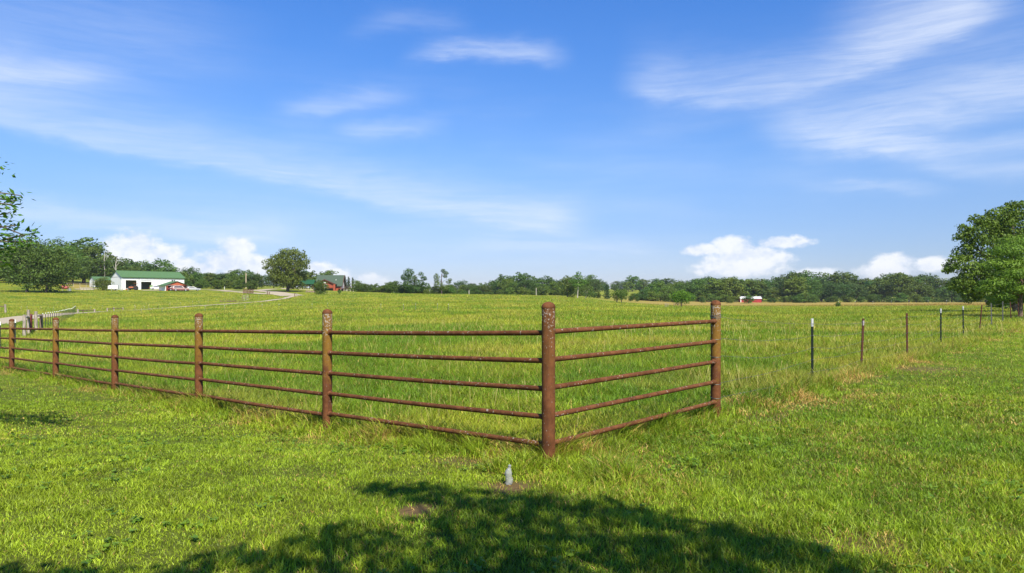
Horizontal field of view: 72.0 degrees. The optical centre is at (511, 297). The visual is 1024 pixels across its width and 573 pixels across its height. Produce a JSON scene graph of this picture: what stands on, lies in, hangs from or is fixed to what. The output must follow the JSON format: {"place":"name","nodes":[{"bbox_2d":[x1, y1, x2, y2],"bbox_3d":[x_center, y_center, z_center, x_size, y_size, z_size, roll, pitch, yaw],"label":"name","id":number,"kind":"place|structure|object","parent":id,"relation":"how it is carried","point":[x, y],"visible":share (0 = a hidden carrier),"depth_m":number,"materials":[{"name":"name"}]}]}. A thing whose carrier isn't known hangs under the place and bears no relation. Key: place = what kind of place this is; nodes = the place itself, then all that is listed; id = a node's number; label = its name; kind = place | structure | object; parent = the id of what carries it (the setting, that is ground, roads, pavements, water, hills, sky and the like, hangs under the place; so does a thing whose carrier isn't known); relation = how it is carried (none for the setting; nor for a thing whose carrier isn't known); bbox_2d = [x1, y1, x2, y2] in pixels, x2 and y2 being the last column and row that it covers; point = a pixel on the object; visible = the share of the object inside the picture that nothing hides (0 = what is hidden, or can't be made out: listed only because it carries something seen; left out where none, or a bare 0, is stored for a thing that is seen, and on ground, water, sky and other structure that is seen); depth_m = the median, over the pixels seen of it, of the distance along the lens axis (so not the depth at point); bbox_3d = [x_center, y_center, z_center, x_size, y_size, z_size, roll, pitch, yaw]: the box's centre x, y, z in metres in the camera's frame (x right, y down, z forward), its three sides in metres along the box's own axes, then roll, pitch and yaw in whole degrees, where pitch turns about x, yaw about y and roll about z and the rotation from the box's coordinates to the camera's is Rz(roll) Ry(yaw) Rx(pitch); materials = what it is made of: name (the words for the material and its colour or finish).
{"place":"outdoors","nodes":[
{"label":"outdoors","id":0,"kind":"place"},
{"bbox_2d":[0,288,306,323],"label":"driveway","id":1,"kind":"structure","parent":0,"point":[5,320],"depth_m":161.12,"materials":[{"name":"beige gravel"}]},
{"bbox_2d":[0,275,1023,572],"bbox_3d":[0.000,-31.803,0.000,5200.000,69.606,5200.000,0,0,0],"label":"ground","id":2,"kind":"structure","parent":0,"point":[516,487],"depth_m":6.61,"materials":[{"name":"green plant"}]},
{"bbox_2d":[0,157,42,268],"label":"ash tree","id":3,"kind":"object","parent":2,"relation":"on","point":[10,199],"visible":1,"depth_m":8.20,"materials":[{"name":"green plant"}]},
{"bbox_2d":[0,233,64,291],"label":"maple tree","id":4,"kind":"object","parent":2,"relation":"on","point":[16,267],"visible":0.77,"depth_m":200.39,"materials":[{"name":"green plant"}]},
{"bbox_2d":[13,242,87,292],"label":"maple tree","id":5,"kind":"object","parent":2,"relation":"on","point":[63,265],"visible":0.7,"depth_m":205.67,"materials":[{"name":"green plant"}]},
{"bbox_2d":[38,236,83,254],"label":"broadleaf tree","id":6,"kind":"object","parent":2,"relation":"on","point":[54,241],"visible":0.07,"depth_m":318.40,"materials":[{"name":"green plant"}]},
{"bbox_2d":[44,245,87,282],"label":"broadleaf tree","id":7,"kind":"object","parent":2,"relation":"on","point":[73,248],"visible":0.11,"depth_m":293.69,"materials":[{"name":"green plant"}]},
{"bbox_2d":[59,254,88,283],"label":"broadleaf tree","id":8,"kind":"object","parent":2,"relation":"on","point":[78,269],"visible":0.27,"depth_m":289.71,"materials":[{"name":"green plant"}]},
{"bbox_2d":[55,237,115,282],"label":"broadleaf tree","id":9,"kind":"object","parent":2,"relation":"on","point":[79,242],"visible":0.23,"depth_m":313.38,"materials":[{"name":"green plant"}]},
{"bbox_2d":[69,246,110,278],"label":"broadleaf tree","id":10,"kind":"object","parent":2,"relation":"on","point":[95,252],"visible":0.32,"depth_m":309.96,"materials":[{"name":"green plant"}]},
{"bbox_2d":[89,276,110,286],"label":"open shed","id":11,"kind":"structure","parent":2,"relation":"on","point":[91,279],"depth_m":264.85,"materials":[{"name":"white"}]},
{"bbox_2d":[79,256,126,280],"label":"broadleaf tree","id":12,"kind":"object","parent":2,"relation":"on","point":[94,271],"visible":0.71,"depth_m":288.77,"materials":[{"name":"green plant"}]},
{"bbox_2d":[91,276,114,290],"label":"round bush","id":13,"kind":"object","parent":2,"relation":"on","point":[102,284],"visible":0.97,"depth_m":231.24,"materials":[{"name":"green plant"}]},
{"bbox_2d":[122,259,145,270],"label":"broadleaf tree","id":14,"kind":"object","parent":2,"relation":"on","point":[131,263],"visible":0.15,"depth_m":326.98,"materials":[{"name":"green plant"}]},
{"bbox_2d":[124,265,144,270],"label":"broadleaf tree","id":15,"kind":"object","parent":2,"relation":"on","point":[134,268],"visible":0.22,"depth_m":296.63,"materials":[{"name":"green plant"}]},
{"bbox_2d":[110,270,184,289],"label":"barn","id":16,"kind":"structure","parent":2,"relation":"on","point":[130,278],"depth_m":247.92,"materials":[{"name":"white metal"}]},
{"bbox_2d":[143,258,179,271],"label":"broadleaf tree","id":17,"kind":"object","parent":2,"relation":"on","point":[165,264],"visible":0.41,"depth_m":333.36,"materials":[{"name":"green plant"}]},
{"bbox_2d":[157,281,189,290],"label":"gable shed","id":18,"kind":"structure","parent":2,"relation":"on","point":[163,286],"depth_m":233.79,"materials":[{"name":"red paint"}]},
{"bbox_2d":[181,266,200,274],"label":"broadleaf tree","id":19,"kind":"object","parent":2,"relation":"on","point":[190,270],"visible":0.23,"depth_m":345.23,"materials":[{"name":"green plant"}]},
{"bbox_2d":[187,272,202,285],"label":"broadleaf tree","id":20,"kind":"object","parent":2,"relation":"on","point":[195,275],"visible":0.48,"depth_m":317.43,"materials":[{"name":"green plant"}]},
{"bbox_2d":[193,278,209,287],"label":"edge bush","id":21,"kind":"object","parent":2,"relation":"on","point":[203,281],"visible":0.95,"depth_m":285.41,"materials":[{"name":"green plant"}]},
{"bbox_2d":[210,279,225,288],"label":"edge bush","id":22,"kind":"object","parent":2,"relation":"on","point":[216,283],"visible":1,"depth_m":280.36,"materials":[{"name":"green plant"}]},
{"bbox_2d":[221,279,235,288],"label":"edge bush","id":23,"kind":"object","parent":2,"relation":"on","point":[229,284],"visible":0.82,"depth_m":295.31,"materials":[{"name":"green plant"}]},
{"bbox_2d":[222,272,242,285],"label":"broadleaf tree","id":24,"kind":"object","parent":2,"relation":"on","point":[234,278],"visible":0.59,"depth_m":313.50,"materials":[{"name":"green plant"}]},
{"bbox_2d":[244,279,258,289],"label":"edge bush","id":25,"kind":"object","parent":2,"relation":"on","point":[253,285],"visible":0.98,"depth_m":283.65,"materials":[{"name":"green plant"}]},
{"bbox_2d":[244,273,262,285],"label":"broadleaf tree","id":26,"kind":"object","parent":2,"relation":"on","point":[251,276],"visible":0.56,"depth_m":321.56,"materials":[{"name":"green plant"}]},
{"bbox_2d":[261,247,310,291],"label":"oak tree","id":27,"kind":"object","parent":2,"relation":"on","point":[286,269],"visible":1,"depth_m":250.29,"materials":[{"name":"green plant"}]},
{"bbox_2d":[299,280,316,289],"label":"pavilion","id":28,"kind":"structure","parent":2,"relation":"on","point":[309,282],"depth_m":285.63,"materials":[{"name":"green metal"}]},
{"bbox_2d":[304,270,316,288],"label":"broadleaf tree","id":29,"kind":"object","parent":2,"relation":"on","point":[311,274],"visible":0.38,"depth_m":339.11,"materials":[{"name":"green plant"}]},
{"bbox_2d":[313,280,329,294],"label":"juniper bush","id":30,"kind":"object","parent":2,"relation":"on","point":[319,287],"visible":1,"depth_m":210.42,"materials":[{"name":"green plant"}]},
{"bbox_2d":[313,269,338,288],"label":"broadleaf tree","id":31,"kind":"object","parent":2,"relation":"on","point":[330,272],"visible":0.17,"depth_m":339.42,"materials":[{"name":"green plant"}]},
{"bbox_2d":[316,275,353,291],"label":"house","id":32,"kind":"structure","parent":2,"relation":"on","point":[336,282],"depth_m":289.70,"materials":[{"name":"red"}]},
{"bbox_2d":[0,300,720,465],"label":"pipe fence","id":33,"kind":"object","parent":2,"relation":"on","point":[548,360],"visible":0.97,"depth_m":8.98,"materials":[{"name":"brown metal"}]},
{"bbox_2d":[715,311,1017,384],"bbox_3d":[21.473,1.170,32.855,0.269,0.194,59.597,0,0,39],"label":"fence wire","id":34,"kind":"object","parent":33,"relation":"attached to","point":[835,356],"visible":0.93,"depth_m":14.04,"materials":[{"name":"grey metal"}]},
{"bbox_2d":[359,284,372,291],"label":"broadleaf tree","id":35,"kind":"object","parent":2,"relation":"on","point":[365,287],"visible":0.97,"depth_m":264.34,"materials":[{"name":"green plant"}]},
{"bbox_2d":[385,281,402,292],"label":"broadleaf tree","id":36,"kind":"object","parent":2,"relation":"on","point":[394,286],"visible":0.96,"depth_m":265.50,"materials":[{"name":"green plant"}]},
{"bbox_2d":[400,268,429,293],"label":"ash tree","id":37,"kind":"object","parent":2,"relation":"on","point":[418,284],"visible":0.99,"depth_m":261.31,"materials":[{"name":"green plant"}]},
{"bbox_2d":[433,269,452,293],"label":"ash tree","id":38,"kind":"object","parent":2,"relation":"on","point":[444,275],"visible":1,"depth_m":261.76,"materials":[{"name":"green plant"}]},
{"bbox_2d":[489,281,503,293],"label":"broadleaf tree","id":39,"kind":"object","parent":2,"relation":"on","point":[494,287],"visible":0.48,"depth_m":337.03,"materials":[{"name":"green plant"}]},
{"bbox_2d":[488,274,515,292],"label":"broadleaf tree","id":40,"kind":"object","parent":2,"relation":"on","point":[501,277],"visible":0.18,"depth_m":421.05,"materials":[{"name":"green plant"}]},
{"bbox_2d":[497,279,518,293],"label":"broadleaf tree","id":41,"kind":"object","parent":2,"relation":"on","point":[504,285],"visible":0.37,"depth_m":330.42,"materials":[{"name":"green plant"}]},
{"bbox_2d":[504,465,512,484],"bbox_3d":[-0.028,1.576,6.265,0.080,0.176,0.061,0,3,-23],"label":"plastic bottle","id":42,"kind":"object","parent":2,"relation":"on","point":[508,477],"visible":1,"depth_m":6.25,"materials":[{"name":"white plastic"}]},
{"bbox_2d":[513,287,530,294],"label":"edge bush","id":43,"kind":"object","parent":2,"relation":"on","point":[525,292],"visible":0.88,"depth_m":311.41,"materials":[{"name":"green plant"}]},
{"bbox_2d":[512,273,536,289],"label":"broadleaf tree","id":44,"kind":"object","parent":2,"relation":"on","point":[524,274],"visible":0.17,"depth_m":434.92,"materials":[{"name":"green plant"}]},
{"bbox_2d":[516,278,536,292],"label":"broadleaf tree","id":45,"kind":"object","parent":2,"relation":"on","point":[530,283],"visible":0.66,"depth_m":321.96,"materials":[{"name":"green plant"}]},
{"bbox_2d":[523,278,550,294],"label":"broadleaf tree","id":46,"kind":"object","parent":2,"relation":"on","point":[537,280],"visible":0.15,"depth_m":417.43,"materials":[{"name":"green plant"}]},
{"bbox_2d":[532,286,549,294],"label":"edge bush","id":47,"kind":"object","parent":2,"relation":"on","point":[540,291],"visible":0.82,"depth_m":319.70,"materials":[{"name":"green plant"}]},
{"bbox_2d":[539,275,555,289],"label":"broadleaf tree","id":48,"kind":"object","parent":2,"relation":"on","point":[547,280],"visible":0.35,"depth_m":432.41,"materials":[{"name":"green plant"}]},
{"bbox_2d":[546,281,562,295],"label":"broadleaf tree","id":49,"kind":"object","parent":2,"relation":"on","point":[553,286],"visible":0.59,"depth_m":326.33,"materials":[{"name":"green plant"}]},
{"bbox_2d":[558,275,575,296],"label":"elm tree","id":50,"kind":"object","parent":2,"relation":"on","point":[569,289],"visible":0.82,"depth_m":243.42,"materials":[{"name":"green plant"}]},
{"bbox_2d":[568,271,587,297],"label":"sycamore tree","id":51,"kind":"object","parent":2,"relation":"on","point":[576,278],"visible":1,"depth_m":237.39,"materials":[{"name":"green plant"}]},
{"bbox_2d":[576,282,594,297],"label":"elm tree","id":52,"kind":"object","parent":2,"relation":"on","point":[586,290],"visible":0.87,"depth_m":251.13,"materials":[{"name":"green plant"}]},
{"bbox_2d":[587,278,605,292],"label":"broadleaf tree","id":53,"kind":"object","parent":2,"relation":"on","point":[596,283],"visible":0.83,"depth_m":421.81,"materials":[{"name":"green plant"}]},
{"bbox_2d":[611,288,629,302],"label":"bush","id":54,"kind":"object","parent":2,"relation":"on","point":[621,294],"visible":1,"depth_m":206.14,"materials":[{"name":"green plant"}]},
{"bbox_2d":[622,281,635,291],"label":"broadleaf tree","id":55,"kind":"object","parent":2,"relation":"on","point":[627,285],"visible":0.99,"depth_m":620.95,"materials":[{"name":"green plant"}]},
{"bbox_2d":[622,275,642,288],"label":"broadleaf tree","id":56,"kind":"object","parent":2,"relation":"on","point":[634,279],"visible":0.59,"depth_m":632.08,"materials":[{"name":"green plant"}]},
{"bbox_2d":[637,288,648,298],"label":"broadleaf tree","id":57,"kind":"object","parent":2,"relation":"on","point":[643,295],"visible":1,"depth_m":329.47,"materials":[{"name":"green plant"}]},
{"bbox_2d":[636,279,652,290],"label":"broadleaf tree","id":58,"kind":"object","parent":2,"relation":"on","point":[645,282],"visible":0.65,"depth_m":648.32,"materials":[{"name":"green plant"}]},
{"bbox_2d":[643,291,659,300],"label":"edge bush","id":59,"kind":"object","parent":2,"relation":"on","point":[649,298],"visible":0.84,"depth_m":331.99,"materials":[{"name":"green plant"}]},
{"bbox_2d":[644,282,659,297],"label":"broadleaf tree","id":60,"kind":"object","parent":2,"relation":"on","point":[651,286],"visible":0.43,"depth_m":339.13,"materials":[{"name":"green plant"}]},
{"bbox_2d":[652,281,669,299],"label":"broadleaf tree","id":61,"kind":"object","parent":2,"relation":"on","point":[660,285],"visible":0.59,"depth_m":343.92,"materials":[{"name":"green plant"}]},
{"bbox_2d":[668,289,695,305],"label":"bush","id":62,"kind":"object","parent":2,"relation":"on","point":[682,298],"visible":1,"depth_m":159.41,"materials":[{"name":"green plant"}]},
{"bbox_2d":[689,278,707,295],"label":"broadleaf tree","id":63,"kind":"object","parent":2,"relation":"on","point":[700,282],"visible":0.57,"depth_m":391.61,"materials":[{"name":"green plant"}]},
{"bbox_2d":[694,285,718,301],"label":"broadleaf tree","id":64,"kind":"object","parent":2,"relation":"on","point":[703,293],"visible":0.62,"depth_m":384.44,"materials":[{"name":"green plant"}]},
{"bbox_2d":[702,278,727,298],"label":"broadleaf tree","id":65,"kind":"object","parent":2,"relation":"on","point":[714,285],"visible":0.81,"depth_m":384.07,"materials":[{"name":"green plant"}]},
{"bbox_2d":[718,276,745,299],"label":"broadleaf tree","id":66,"kind":"object","parent":2,"relation":"on","point":[733,286],"visible":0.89,"depth_m":384.37,"materials":[{"name":"green plant"}]},
{"bbox_2d":[731,279,753,300],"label":"broadleaf tree","id":67,"kind":"object","parent":2,"relation":"on","point":[747,289],"visible":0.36,"depth_m":416.79,"materials":[{"name":"green plant"}]},
{"bbox_2d":[742,295,756,303],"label":"round bush","id":68,"kind":"object","parent":2,"relation":"on","point":[751,299],"visible":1,"depth_m":351.39,"materials":[{"name":"green plant"}]},
{"bbox_2d":[737,278,762,295],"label":"broadleaf tree","id":69,"kind":"object","parent":2,"relation":"on","point":[746,281],"visible":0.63,"depth_m":416.69,"materials":[{"name":"green plant"}]},
{"bbox_2d":[739,296,761,302],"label":"red shed","id":70,"kind":"structure","parent":2,"relation":"on","point":[758,298],"depth_m":394.90,"materials":[{"name":"paint"}]},
{"bbox_2d":[747,278,771,296],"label":"broadleaf tree","id":71,"kind":"object","parent":2,"relation":"on","point":[760,284],"visible":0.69,"depth_m":417.71,"materials":[{"name":"green plant"}]},
{"bbox_2d":[753,280,773,301],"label":"broadleaf tree","id":72,"kind":"object","parent":2,"relation":"on","point":[763,295],"visible":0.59,"depth_m":417.80,"materials":[{"name":"green plant"}]},
{"bbox_2d":[765,287,783,300],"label":"broadleaf tree","id":73,"kind":"object","parent":2,"relation":"on","point":[776,291],"visible":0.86,"depth_m":391.58,"materials":[{"name":"green plant"}]},
{"bbox_2d":[774,279,789,302],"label":"broadleaf tree","id":74,"kind":"object","parent":2,"relation":"on","point":[780,283],"visible":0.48,"depth_m":397.39,"materials":[{"name":"green plant"}]},
{"bbox_2d":[770,272,802,289],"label":"broadleaf tree","id":75,"kind":"object","parent":2,"relation":"on","point":[785,277],"visible":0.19,"depth_m":441.58,"materials":[{"name":"green plant"}]},
{"bbox_2d":[782,275,810,302],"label":"broadleaf tree","id":76,"kind":"object","parent":2,"relation":"on","point":[798,286],"visible":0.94,"depth_m":385.55,"materials":[{"name":"green plant"}]},
{"bbox_2d":[792,294,806,302],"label":"edge bush","id":77,"kind":"object","parent":2,"relation":"on","point":[799,299],"visible":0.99,"depth_m":377.73,"materials":[{"name":"green plant"}]},
{"bbox_2d":[787,275,823,302],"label":"broadleaf tree","id":78,"kind":"object","parent":2,"relation":"on","point":[810,290],"visible":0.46,"depth_m":390.68,"materials":[{"name":"green plant"}]},
{"bbox_2d":[784,270,826,288],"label":"broadleaf tree","id":79,"kind":"object","parent":2,"relation":"on","point":[807,274],"visible":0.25,"depth_m":442.36,"materials":[{"name":"green plant"}]},
{"bbox_2d":[810,318,813,374],"bbox_3d":[5.832,1.201,13.692,0.067,1.588,0.064,0,0,37],"label":"steel fence post","id":80,"kind":"object","parent":2,"relation":"on","point":[812,325],"visible":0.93,"depth_m":13.69,"materials":[{"name":"black metal"}]},
{"bbox_2d":[710,303,1009,324],"bbox_3d":[21.473,0.383,32.855,0.269,0.448,59.597,0,0,39],"label":"fence wire","id":81,"kind":"object","parent":80,"relation":"attached to","point":[830,324],"visible":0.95,"depth_m":13.56,"materials":[{"name":"grey metal"}]},
{"bbox_2d":[710,310,1010,357],"bbox_3d":[21.473,0.939,32.855,0.270,0.340,59.597,0,0,39],"label":"fence wire","id":82,"kind":"object","parent":80,"relation":"attached to","point":[822,347],"visible":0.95,"depth_m":13.38,"materials":[{"name":"grey metal"}]},
{"bbox_2d":[710,303,1018,340],"bbox_3d":[21.473,0.655,32.855,0.268,0.383,59.597,0,0,39],"label":"fence wire","id":83,"kind":"object","parent":80,"relation":"attached to","point":[828,336],"visible":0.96,"depth_m":13.71,"materials":[{"name":"grey metal"}]},
{"bbox_2d":[821,282,840,297],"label":"broadleaf tree","id":84,"kind":"object","parent":2,"relation":"on","point":[828,286],"visible":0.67,"depth_m":415.69,"materials":[{"name":"green plant"}]},
{"bbox_2d":[814,270,859,295],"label":"broadleaf tree","id":85,"kind":"object","parent":2,"relation":"on","point":[835,273],"visible":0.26,"depth_m":470.37,"materials":[{"name":"green plant"}]},
{"bbox_2d":[829,281,860,299],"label":"broadleaf tree","id":86,"kind":"object","parent":2,"relation":"on","point":[844,287],"visible":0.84,"depth_m":407.97,"materials":[{"name":"green plant"}]},
{"bbox_2d":[830,273,861,297],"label":"broadleaf tree","id":87,"kind":"object","parent":2,"relation":"on","point":[854,279],"visible":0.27,"depth_m":469.52,"materials":[{"name":"green plant"}]},
{"bbox_2d":[847,283,869,301],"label":"broadleaf tree","id":88,"kind":"object","parent":2,"relation":"on","point":[859,288],"visible":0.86,"depth_m":406.25,"materials":[{"name":"green plant"}]},
{"bbox_2d":[860,318,863,364],"bbox_3d":[8.238,1.248,16.584,0.068,1.510,0.062,2,2,37],"label":"steel fence post","id":89,"kind":"object","parent":2,"relation":"on","point":[862,341],"visible":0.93,"depth_m":16.57,"materials":[{"name":"brown metal"}]},
{"bbox_2d":[865,278,893,301],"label":"broadleaf tree","id":90,"kind":"object","parent":2,"relation":"on","point":[876,290],"visible":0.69,"depth_m":420.86,"materials":[{"name":"green plant"}]},
{"bbox_2d":[880,272,919,298],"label":"broadleaf tree","id":91,"kind":"object","parent":2,"relation":"on","point":[903,288],"visible":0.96,"depth_m":405.64,"materials":[{"name":"green plant"}]},
{"bbox_2d":[905,313,907,353],"bbox_3d":[11.155,1.219,19.897,0.067,1.562,0.062,-1,-1,45],"label":"steel fence post","id":92,"kind":"object","parent":2,"relation":"on","point":[906,316],"visible":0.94,"depth_m":19.89,"materials":[{"name":"metal"}]},
{"bbox_2d":[908,294,923,302],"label":"edge bush","id":93,"kind":"object","parent":2,"relation":"on","point":[916,300],"visible":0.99,"depth_m":394.23,"materials":[{"name":"green plant"}]},
{"bbox_2d":[901,280,934,298],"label":"broadleaf tree","id":94,"kind":"object","parent":2,"relation":"on","point":[918,284],"visible":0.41,"depth_m":414.45,"materials":[{"name":"green plant"}]},
{"bbox_2d":[906,274,941,294],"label":"broadleaf tree","id":95,"kind":"object","parent":2,"relation":"on","point":[923,277],"visible":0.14,"depth_m":470.67,"materials":[{"name":"green plant"}]},
{"bbox_2d":[918,285,935,301],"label":"broadleaf tree","id":96,"kind":"object","parent":2,"relation":"on","point":[930,293],"visible":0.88,"depth_m":411.38,"materials":[{"name":"green plant"}]},
{"bbox_2d":[915,273,942,295],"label":"broadleaf tree","id":97,"kind":"object","parent":2,"relation":"on","point":[930,276],"visible":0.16,"depth_m":472.30,"materials":[{"name":"green plant"}]},
{"bbox_2d":[926,277,950,298],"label":"broadleaf tree","id":98,"kind":"object","parent":2,"relation":"on","point":[940,280],"visible":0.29,"depth_m":472.48,"materials":[{"name":"green plant"}]},
{"bbox_2d":[936,285,962,301],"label":"broadleaf tree","id":99,"kind":"object","parent":2,"relation":"on","point":[946,293],"visible":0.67,"depth_m":408.41,"materials":[{"name":"green plant"}]},
{"bbox_2d":[941,200,1023,312],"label":"oak tree","id":100,"kind":"object","parent":2,"relation":"on","point":[994,227],"visible":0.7,"depth_m":73.63,"materials":[{"name":"green plant"}]},
{"bbox_2d":[971,234,1023,316],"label":"locust tree","id":101,"kind":"object","parent":2,"relation":"on","point":[1005,263],"visible":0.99,"depth_m":56.55,"materials":[{"name":"green plant"}]},
{"bbox_2d":[0,0,1023,290],"label":"sky","id":102,"kind":"structure","parent":0,"point":[477,141],"materials":[{"name":"blue"}]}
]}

